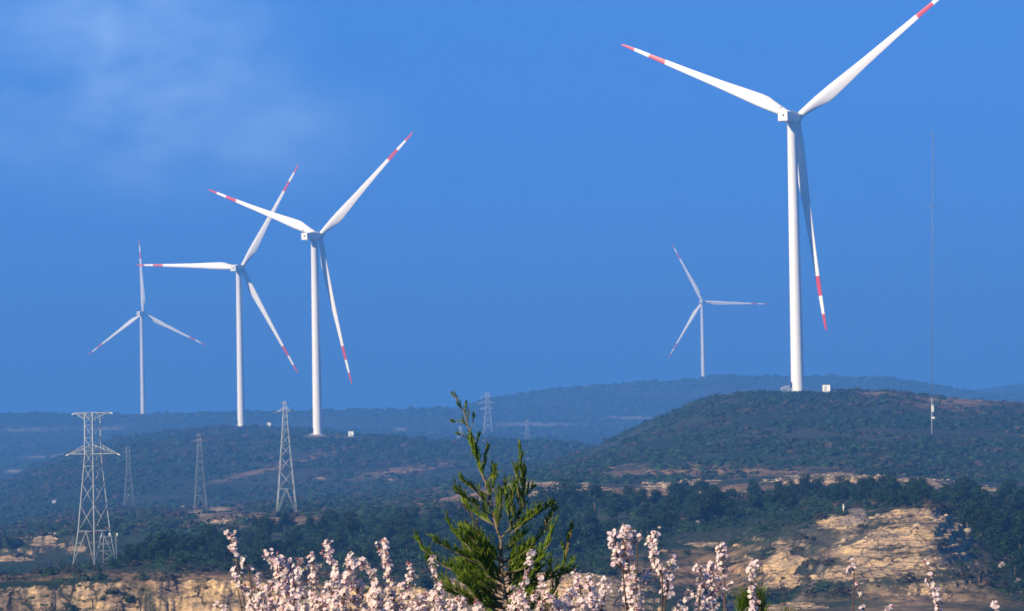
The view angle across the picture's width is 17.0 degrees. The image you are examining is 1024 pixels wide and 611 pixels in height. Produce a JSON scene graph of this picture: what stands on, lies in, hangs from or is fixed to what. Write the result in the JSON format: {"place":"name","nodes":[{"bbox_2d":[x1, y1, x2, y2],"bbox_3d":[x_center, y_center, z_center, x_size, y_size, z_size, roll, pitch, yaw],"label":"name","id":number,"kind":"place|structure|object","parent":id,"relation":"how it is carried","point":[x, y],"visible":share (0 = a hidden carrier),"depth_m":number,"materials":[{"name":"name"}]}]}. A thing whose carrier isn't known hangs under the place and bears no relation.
{"place":"outdoors","nodes":[
{"label":"outdoors","id":0,"kind":"place"},
{"bbox_2d":[0,375,1023,610],"bbox_3d":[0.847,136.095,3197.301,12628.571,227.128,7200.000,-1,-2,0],"label":"ground","id":1,"kind":"structure","parent":0,"point":[188,592],"depth_m":671.08,"materials":[{"name":"green plant"}]},
{"bbox_2d":[66,412,119,565],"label":"lattice pylon","id":2,"kind":"object","parent":1,"relation":"on","point":[93,503],"visible":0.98,"depth_m":474.04,"materials":[{"name":"metal"}]},
{"bbox_2d":[122,446,134,505],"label":"lattice pylon","id":3,"kind":"object","parent":1,"relation":"on","point":[125,490],"visible":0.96,"depth_m":1182.21,"materials":[{"name":"metal"}]},
{"bbox_2d":[125,547,140,562],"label":"evergreen tree","id":4,"kind":"object","parent":1,"relation":"on","point":[132,555],"visible":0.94,"depth_m":433.91,"materials":[{"name":"green plant"}]},
{"bbox_2d":[89,241,204,413],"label":"wind turbine","id":5,"kind":"object","parent":1,"relation":"on","point":[140,314],"visible":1,"depth_m":3499.66,"materials":[{"name":"white paint"}]},
{"bbox_2d":[138,544,157,561],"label":"evergreen tree","id":6,"kind":"object","parent":1,"relation":"on","point":[144,554],"visible":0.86,"depth_m":432.56,"materials":[{"name":"green plant"}]},
{"bbox_2d":[146,532,173,559],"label":"evergreen tree","id":7,"kind":"object","parent":1,"relation":"on","point":[160,548],"visible":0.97,"depth_m":431.39,"materials":[{"name":"green plant"}]},
{"bbox_2d":[183,534,213,553],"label":"evergreen tree","id":8,"kind":"object","parent":1,"relation":"on","point":[202,547],"visible":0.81,"depth_m":467.55,"materials":[{"name":"green plant"}]},
{"bbox_2d":[192,434,207,513],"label":"lattice pylon","id":9,"kind":"object","parent":1,"relation":"on","point":[200,440],"visible":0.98,"depth_m":869.08,"materials":[{"name":"metal"}]},
{"bbox_2d":[197,524,215,546],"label":"evergreen tree","id":10,"kind":"object","parent":1,"relation":"on","point":[208,536],"visible":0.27,"depth_m":501.00,"materials":[{"name":"green plant"}]},
{"bbox_2d":[137,164,298,425],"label":"wind turbine","id":11,"kind":"object","parent":1,"relation":"on","point":[240,269],"visible":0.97,"depth_m":2174.95,"materials":[{"name":"white paint"}]},
{"bbox_2d":[207,537,230,557],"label":"evergreen tree","id":12,"kind":"object","parent":1,"relation":"on","point":[221,541],"visible":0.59,"depth_m":444.69,"materials":[{"name":"green plant"}]},
{"bbox_2d":[215,544,233,562],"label":"evergreen tree","id":13,"kind":"object","parent":1,"relation":"on","point":[223,550],"visible":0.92,"depth_m":431.83,"materials":[{"name":"green plant"}]},
{"bbox_2d":[242,530,256,546],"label":"evergreen tree","id":14,"kind":"object","parent":1,"relation":"on","point":[247,541],"visible":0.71,"depth_m":535.93,"materials":[{"name":"green plant"}]},
{"bbox_2d":[247,536,264,554],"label":"evergreen tree","id":15,"kind":"object","parent":1,"relation":"on","point":[254,540],"visible":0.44,"depth_m":486.68,"materials":[{"name":"green plant"}]},
{"bbox_2d":[247,539,271,562],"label":"evergreen tree","id":16,"kind":"object","parent":1,"relation":"on","point":[258,553],"visible":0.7,"depth_m":456.03,"materials":[{"name":"green plant"}]},
{"bbox_2d":[256,516,273,534],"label":"evergreen tree","id":17,"kind":"object","parent":1,"relation":"on","point":[264,524],"visible":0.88,"depth_m":580.55,"materials":[{"name":"green plant"}]},
{"bbox_2d":[265,540,280,556],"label":"evergreen tree","id":18,"kind":"object","parent":1,"relation":"on","point":[273,545],"visible":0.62,"depth_m":488.86,"materials":[{"name":"green plant"}]},
{"bbox_2d":[275,512,290,530],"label":"evergreen tree","id":19,"kind":"object","parent":1,"relation":"on","point":[284,521],"visible":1,"depth_m":611.58,"materials":[{"name":"green plant"}]},
{"bbox_2d":[273,401,297,512],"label":"lattice pylon","id":20,"kind":"object","parent":1,"relation":"on","point":[279,485],"visible":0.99,"depth_m":744.30,"materials":[{"name":"metal"}]},
{"bbox_2d":[0,451,585,556],"bbox_3d":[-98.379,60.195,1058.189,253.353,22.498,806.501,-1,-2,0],"label":"valley scrub","id":21,"kind":"object","parent":1,"relation":"on","point":[145,518],"visible":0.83,"depth_m":1027.97,"materials":[{"name":"green plant"}]},
{"bbox_2d":[284,526,303,546],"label":"evergreen tree","id":22,"kind":"object","parent":1,"relation":"on","point":[295,538],"visible":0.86,"depth_m":520.05,"materials":[{"name":"green plant"}]},
{"bbox_2d":[0,423,596,501],"bbox_3d":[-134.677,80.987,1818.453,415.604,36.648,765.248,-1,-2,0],"label":"ridge scrub","id":23,"kind":"object","parent":1,"relation":"on","point":[233,435],"visible":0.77,"depth_m":1606.73,"materials":[{"name":"green plant"}]},
{"bbox_2d":[301,547,317,571],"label":"evergreen tree","id":24,"kind":"object","parent":1,"relation":"on","point":[306,552],"visible":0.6,"depth_m":428.78,"materials":[{"name":"green plant"}]},
{"bbox_2d":[304,516,315,531],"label":"evergreen tree","id":25,"kind":"object","parent":1,"relation":"on","point":[309,524],"visible":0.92,"depth_m":589.59,"materials":[{"name":"green plant"}]},
{"bbox_2d":[209,132,412,434],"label":"wind turbine","id":26,"kind":"object","parent":1,"relation":"on","point":[313,236],"visible":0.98,"depth_m":1710.46,"materials":[{"name":"white paint"}]},
{"bbox_2d":[212,530,432,610],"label":"flowering shrub","id":27,"kind":"object","parent":1,"relation":"on","point":[285,580],"visible":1,"depth_m":12.02,"materials":[{"name":"pink plant"}]},
{"bbox_2d":[311,516,333,534],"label":"evergreen tree","id":28,"kind":"object","parent":1,"relation":"on","point":[322,523],"visible":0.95,"depth_m":575.12,"materials":[{"name":"green plant"}]},
{"bbox_2d":[0,419,649,472],"bbox_3d":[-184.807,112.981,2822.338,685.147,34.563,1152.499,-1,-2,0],"label":"valley scrub","id":29,"kind":"object","parent":1,"relation":"on","point":[475,430],"visible":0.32,"depth_m":3026.54,"materials":[{"name":"green plant"}]},
{"bbox_2d":[329,531,349,552],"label":"evergreen tree","id":30,"kind":"object","parent":1,"relation":"on","point":[340,541],"visible":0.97,"depth_m":497.67,"materials":[{"name":"green plant"}]},
{"bbox_2d":[343,511,364,535],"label":"evergreen tree","id":31,"kind":"object","parent":1,"relation":"on","point":[351,527],"visible":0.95,"depth_m":553.11,"materials":[{"name":"green plant"}]},
{"bbox_2d":[370,527,391,543],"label":"evergreen tree","id":32,"kind":"object","parent":1,"relation":"on","point":[379,535],"visible":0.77,"depth_m":513.37,"materials":[{"name":"green plant"}]},
{"bbox_2d":[368,547,394,567],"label":"evergreen tree","id":33,"kind":"object","parent":1,"relation":"on","point":[377,557],"visible":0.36,"depth_m":431.70,"materials":[{"name":"green plant"}]},
{"bbox_2d":[382,520,397,539],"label":"evergreen tree","id":34,"kind":"object","parent":1,"relation":"on","point":[389,525],"visible":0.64,"depth_m":533.47,"materials":[{"name":"green plant"}]},
{"bbox_2d":[424,531,443,552],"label":"evergreen tree","id":35,"kind":"object","parent":1,"relation":"on","point":[434,545],"visible":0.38,"depth_m":465.42,"materials":[{"name":"green plant"}]},
{"bbox_2d":[413,554,483,610],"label":"flowering shrub","id":36,"kind":"object","parent":1,"relation":"on","point":[433,597],"visible":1,"depth_m":11.61,"materials":[{"name":"pink plant"}]},
{"bbox_2d":[442,502,457,516],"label":"evergreen tree","id":37,"kind":"object","parent":1,"relation":"on","point":[450,507],"visible":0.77,"depth_m":623.35,"materials":[{"name":"green plant"}]},
{"bbox_2d":[439,534,462,561],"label":"evergreen tree","id":38,"kind":"object","parent":1,"relation":"on","point":[444,552],"visible":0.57,"depth_m":437.21,"materials":[{"name":"green plant"}]},
{"bbox_2d":[450,506,468,526],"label":"evergreen tree","id":39,"kind":"object","parent":1,"relation":"on","point":[461,512],"visible":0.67,"depth_m":555.09,"materials":[{"name":"green plant"}]},
{"bbox_2d":[479,392,495,434],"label":"lattice pylon","id":40,"kind":"object","parent":1,"relation":"on","point":[487,412],"visible":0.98,"depth_m":2748.02,"materials":[{"name":"metal"}]},
{"bbox_2d":[410,391,577,610],"bbox_3d":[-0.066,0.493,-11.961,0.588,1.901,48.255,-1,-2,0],"label":"juniper sapling","id":41,"kind":"object","parent":1,"relation":"on","point":[479,549],"visible":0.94,"depth_m":11.96,"materials":[{"name":"green plant"}]},
{"bbox_2d":[1,472,995,595],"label":"rubble","id":42,"kind":"object","parent":1,"relation":"on","point":[967,530],"visible":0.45,"depth_m":424.26,"materials":[{"name":"stone"}]},
{"bbox_2d":[502,531,518,553],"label":"evergreen tree","id":43,"kind":"object","parent":1,"relation":"on","point":[506,540],"visible":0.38,"depth_m":446.11,"materials":[{"name":"green plant"}]},
{"bbox_2d":[0,488,1023,610],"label":"hill scrub","id":44,"kind":"object","parent":1,"relation":"on","point":[817,512],"visible":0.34,"depth_m":412.03,"materials":[{"name":"green plant"}]},
{"bbox_2d":[0,373,1023,425],"bbox_3d":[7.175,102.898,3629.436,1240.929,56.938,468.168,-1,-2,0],"label":"ridge scrub","id":45,"kind":"object","parent":1,"relation":"on","point":[202,416],"visible":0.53,"depth_m":3604.20,"materials":[{"name":"green plant"}]},
{"bbox_2d":[517,524,544,550],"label":"evergreen tree","id":46,"kind":"object","parent":1,"relation":"on","point":[535,532],"visible":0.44,"depth_m":449.92,"materials":[{"name":"green plant"}]},
{"bbox_2d":[523,519,548,543],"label":"evergreen tree","id":47,"kind":"object","parent":1,"relation":"on","point":[537,525],"visible":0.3,"depth_m":482.04,"materials":[{"name":"green plant"}]},
{"bbox_2d":[527,492,548,517],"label":"evergreen tree","id":48,"kind":"object","parent":1,"relation":"on","point":[538,499],"visible":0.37,"depth_m":575.18,"materials":[{"name":"green plant"}]},
{"bbox_2d":[543,489,563,505],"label":"evergreen tree","id":49,"kind":"object","parent":1,"relation":"on","point":[550,493],"visible":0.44,"depth_m":589.61,"materials":[{"name":"green plant"}]},
{"bbox_2d":[110,489,1008,570],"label":"tree belt undergrowth","id":50,"kind":"object","parent":1,"relation":"on","point":[414,556],"visible":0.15,"depth_m":524.56,"materials":[{"name":"green plant"}]},
{"bbox_2d":[506,549,612,610],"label":"flowering shrub","id":51,"kind":"object","parent":1,"relation":"on","point":[568,602],"visible":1,"depth_m":11.48,"materials":[{"name":"pink plant"}]},
{"bbox_2d":[551,477,572,506],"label":"evergreen tree","id":52,"kind":"object","parent":1,"relation":"on","point":[562,493],"visible":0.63,"depth_m":613.75,"materials":[{"name":"green plant"}]},
{"bbox_2d":[548,524,577,550],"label":"evergreen tree","id":53,"kind":"object","parent":1,"relation":"on","point":[557,536],"visible":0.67,"depth_m":459.75,"materials":[{"name":"green plant"}]},
{"bbox_2d":[568,521,582,537],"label":"evergreen tree","id":54,"kind":"object","parent":1,"relation":"on","point":[576,531],"visible":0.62,"depth_m":491.68,"materials":[{"name":"green plant"}]},
{"bbox_2d":[582,508,598,526],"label":"evergreen tree","id":55,"kind":"object","parent":1,"relation":"on","point":[587,519],"visible":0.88,"depth_m":530.84,"materials":[{"name":"green plant"}]},
{"bbox_2d":[578,522,607,547],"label":"evergreen tree","id":56,"kind":"object","parent":1,"relation":"on","point":[590,532],"visible":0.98,"depth_m":466.25,"materials":[{"name":"green plant"}]},
{"bbox_2d":[584,483,603,509],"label":"evergreen tree","id":57,"kind":"object","parent":1,"relation":"on","point":[595,497],"visible":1,"depth_m":587.19,"materials":[{"name":"green plant"}]},
{"bbox_2d":[597,518,621,537],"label":"evergreen tree","id":58,"kind":"object","parent":1,"relation":"on","point":[612,524],"visible":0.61,"depth_m":488.07,"materials":[{"name":"green plant"}]},
{"bbox_2d":[605,497,624,519],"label":"evergreen tree","id":59,"kind":"object","parent":1,"relation":"on","point":[612,508],"visible":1,"depth_m":560.15,"materials":[{"name":"green plant"}]},
{"bbox_2d":[619,485,640,507],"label":"evergreen tree","id":60,"kind":"object","parent":1,"relation":"on","point":[630,496],"visible":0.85,"depth_m":586.20,"materials":[{"name":"green plant"}]},
{"bbox_2d":[635,503,651,518],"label":"evergreen tree","id":61,"kind":"object","parent":1,"relation":"on","point":[641,512],"visible":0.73,"depth_m":550.67,"materials":[{"name":"green plant"}]},
{"bbox_2d":[637,488,650,502],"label":"evergreen tree","id":62,"kind":"object","parent":1,"relation":"on","point":[643,492],"visible":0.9,"depth_m":595.42,"materials":[{"name":"green plant"}]},
{"bbox_2d":[633,515,664,534],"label":"evergreen tree","id":63,"kind":"object","parent":1,"relation":"on","point":[649,522],"visible":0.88,"depth_m":490.62,"materials":[{"name":"green plant"}]},
{"bbox_2d":[606,523,692,610],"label":"flowering shrub","id":64,"kind":"object","parent":1,"relation":"on","point":[631,598],"visible":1,"depth_m":11.82,"materials":[{"name":"pink plant"}]},
{"bbox_2d":[649,489,661,504],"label":"evergreen tree","id":65,"kind":"object","parent":1,"relation":"on","point":[655,496],"visible":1,"depth_m":598.91,"materials":[{"name":"green plant"}]},
{"bbox_2d":[661,493,679,512],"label":"evergreen tree","id":66,"kind":"object","parent":1,"relation":"on","point":[672,497],"visible":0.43,"depth_m":562.11,"materials":[{"name":"green plant"}]},
{"bbox_2d":[665,485,685,505],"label":"evergreen tree","id":67,"kind":"object","parent":1,"relation":"on","point":[679,499],"visible":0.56,"depth_m":579.83,"materials":[{"name":"green plant"}]},
{"bbox_2d":[683,504,714,522],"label":"evergreen tree","id":68,"kind":"object","parent":1,"relation":"on","point":[694,514],"visible":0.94,"depth_m":517.44,"materials":[{"name":"green plant"}]},
{"bbox_2d":[694,479,708,492],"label":"evergreen tree","id":69,"kind":"object","parent":1,"relation":"on","point":[702,485],"visible":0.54,"depth_m":646.95,"materials":[{"name":"green plant"}]},
{"bbox_2d":[699,489,719,515],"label":"evergreen tree","id":70,"kind":"object","parent":1,"relation":"on","point":[708,498],"visible":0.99,"depth_m":519.12,"materials":[{"name":"green plant"}]},
{"bbox_2d":[396,386,1023,507],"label":"hill","id":71,"kind":"structure","parent":1,"relation":"on","point":[905,463],"depth_m":942.97,"materials":[{"name":"green plant"}]},
{"bbox_2d":[690,542,734,610],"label":"flowering shrub","id":72,"kind":"object","parent":1,"relation":"on","point":[711,603],"visible":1,"depth_m":12.02,"materials":[{"name":"pink plant"}]},
{"bbox_2d":[668,244,767,376],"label":"wind turbine","id":73,"kind":"object","parent":1,"relation":"on","point":[700,306],"visible":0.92,"depth_m":3891.71,"materials":[{"name":"white paint"}]},
{"bbox_2d":[709,491,736,517],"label":"evergreen tree","id":74,"kind":"object","parent":1,"relation":"on","point":[723,504],"visible":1,"depth_m":519.51,"materials":[{"name":"green plant"}]},
{"bbox_2d":[731,583,758,610],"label":"pine sapling","id":75,"kind":"object","parent":1,"relation":"on","point":[743,601],"visible":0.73,"depth_m":12.24,"materials":[{"name":"green plant"}]},
{"bbox_2d":[745,558,760,610],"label":"flowering shrub","id":76,"kind":"object","parent":1,"relation":"on","point":[752,592],"visible":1,"depth_m":11.80,"materials":[{"name":"pink plant"}]},
{"bbox_2d":[745,493,763,511],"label":"evergreen tree","id":77,"kind":"object","parent":1,"relation":"on","point":[755,501],"visible":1,"depth_m":530.55,"materials":[{"name":"green plant"}]},
{"bbox_2d":[747,482,763,498],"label":"evergreen tree","id":78,"kind":"object","parent":1,"relation":"on","point":[756,488],"visible":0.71,"depth_m":586.80,"materials":[{"name":"green plant"}]},
{"bbox_2d":[747,579,771,610],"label":"pine sapling","id":79,"kind":"object","parent":1,"relation":"on","point":[759,597],"visible":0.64,"depth_m":12.27,"materials":[{"name":"green plant"}]},
{"bbox_2d":[621,0,938,390],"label":"wind turbine","id":80,"kind":"object","parent":1,"relation":"on","point":[797,170],"visible":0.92,"depth_m":1250.48,"materials":[{"name":"white paint"}]},
{"bbox_2d":[781,486,797,500],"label":"evergreen tree","id":81,"kind":"object","parent":1,"relation":"on","point":[788,493],"visible":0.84,"depth_m":549.40,"materials":[{"name":"green plant"}]},
{"bbox_2d":[783,496,800,507],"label":"evergreen tree","id":82,"kind":"object","parent":1,"relation":"on","point":[791,500],"visible":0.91,"depth_m":526.52,"materials":[{"name":"green plant"}]},
{"bbox_2d":[798,479,811,497],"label":"evergreen tree","id":83,"kind":"object","parent":1,"relation":"on","point":[806,490],"visible":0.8,"depth_m":571.16,"materials":[{"name":"green plant"}]},
{"bbox_2d":[824,490,846,502],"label":"evergreen tree","id":84,"kind":"object","parent":1,"relation":"on","point":[834,495],"visible":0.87,"depth_m":531.09,"materials":[{"name":"green plant"}]},
{"bbox_2d":[846,558,864,610],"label":"flowering shrub","id":85,"kind":"object","parent":1,"relation":"on","point":[862,607],"visible":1,"depth_m":11.86,"materials":[{"name":"pink plant"}]},
{"bbox_2d":[848,477,872,499],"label":"evergreen tree","id":86,"kind":"object","parent":1,"relation":"on","point":[858,492],"visible":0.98,"depth_m":528.76,"materials":[{"name":"green plant"}]},
{"bbox_2d":[878,476,898,494],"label":"evergreen tree","id":87,"kind":"object","parent":1,"relation":"on","point":[891,483],"visible":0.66,"depth_m":525.49,"materials":[{"name":"green plant"}]},
{"bbox_2d":[905,483,923,504],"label":"evergreen tree","id":88,"kind":"object","parent":1,"relation":"on","point":[915,495],"visible":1,"depth_m":452.39,"materials":[{"name":"green plant"}]},
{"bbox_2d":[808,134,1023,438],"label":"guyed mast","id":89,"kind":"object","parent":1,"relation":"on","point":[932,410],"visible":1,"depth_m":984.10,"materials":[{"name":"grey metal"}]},
{"bbox_2d":[923,557,942,610],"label":"flowering shrub","id":90,"kind":"object","parent":1,"relation":"on","point":[934,593],"visible":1,"depth_m":12.10,"materials":[{"name":"pink plant"}]},
{"bbox_2d":[938,485,954,500],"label":"evergreen tree","id":91,"kind":"object","parent":1,"relation":"on","point":[948,491],"visible":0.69,"depth_m":529.90,"materials":[{"name":"green plant"}]},
{"bbox_2d":[951,476,970,493],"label":"evergreen tree","id":92,"kind":"object","parent":1,"relation":"on","point":[962,480],"visible":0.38,"depth_m":590.34,"materials":[{"name":"green plant"}]},
{"bbox_2d":[956,507,974,527],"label":"evergreen tree","id":93,"kind":"object","parent":1,"relation":"on","point":[964,517],"visible":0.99,"depth_m":428.51,"materials":[{"name":"green plant"}]},
{"bbox_2d":[958,482,974,498],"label":"evergreen tree","id":94,"kind":"object","parent":1,"relation":"on","point":[965,487],"visible":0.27,"depth_m":516.12,"materials":[{"name":"green plant"}]},
{"bbox_2d":[967,505,996,535],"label":"evergreen tree","id":95,"kind":"object","parent":1,"relation":"on","point":[982,522],"visible":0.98,"depth_m":426.81,"materials":[{"name":"green plant"}]},
{"bbox_2d":[979,489,996,509],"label":"evergreen tree","id":96,"kind":"object","parent":1,"relation":"on","point":[986,494],"visible":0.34,"depth_m":496.94,"materials":[{"name":"green plant"}]},
{"bbox_2d":[995,482,1012,506],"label":"evergreen tree","id":97,"kind":"object","parent":1,"relation":"on","point":[1003,492],"visible":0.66,"depth_m":552.76,"materials":[{"name":"green plant"}]},
{"bbox_2d":[994,539,1016,562],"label":"evergreen tree","id":98,"kind":"object","parent":1,"relation":"on","point":[1005,550],"visible":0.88,"depth_m":403.14,"materials":[{"name":"green plant"}]},
{"bbox_2d":[1000,506,1015,525],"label":"evergreen tree","id":99,"kind":"object","parent":1,"relation":"on","point":[1008,511],"visible":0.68,"depth_m":476.86,"materials":[{"name":"green plant"}]},
{"bbox_2d":[1001,494,1022,510],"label":"evergreen tree","id":100,"kind":"object","parent":1,"relation":"on","point":[1013,502],"visible":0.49,"depth_m":517.60,"materials":[{"name":"green plant"}]},
{"bbox_2d":[1002,511,1023,549],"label":"evergreen tree","id":101,"kind":"object","parent":1,"relation":"on","point":[1017,531],"visible":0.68,"depth_m":435.74,"materials":[{"name":"green plant"}]},
{"bbox_2d":[1003,488,1023,512],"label":"evergreen tree","id":102,"kind":"object","parent":1,"relation":"on","point":[1019,493],"visible":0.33,"depth_m":531.09,"materials":[{"name":"green plant"}]},
{"bbox_2d":[1006,550,1023,574],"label":"evergreen tree","id":103,"kind":"object","parent":1,"relation":"on","point":[1015,564],"visible":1,"depth_m":389.36,"materials":[{"name":"green plant"}]},
{"bbox_2d":[0,0,1023,413],"label":"sky","id":104,"kind":"structure","parent":0,"point":[542,188],"materials":[{"name":"blue"}]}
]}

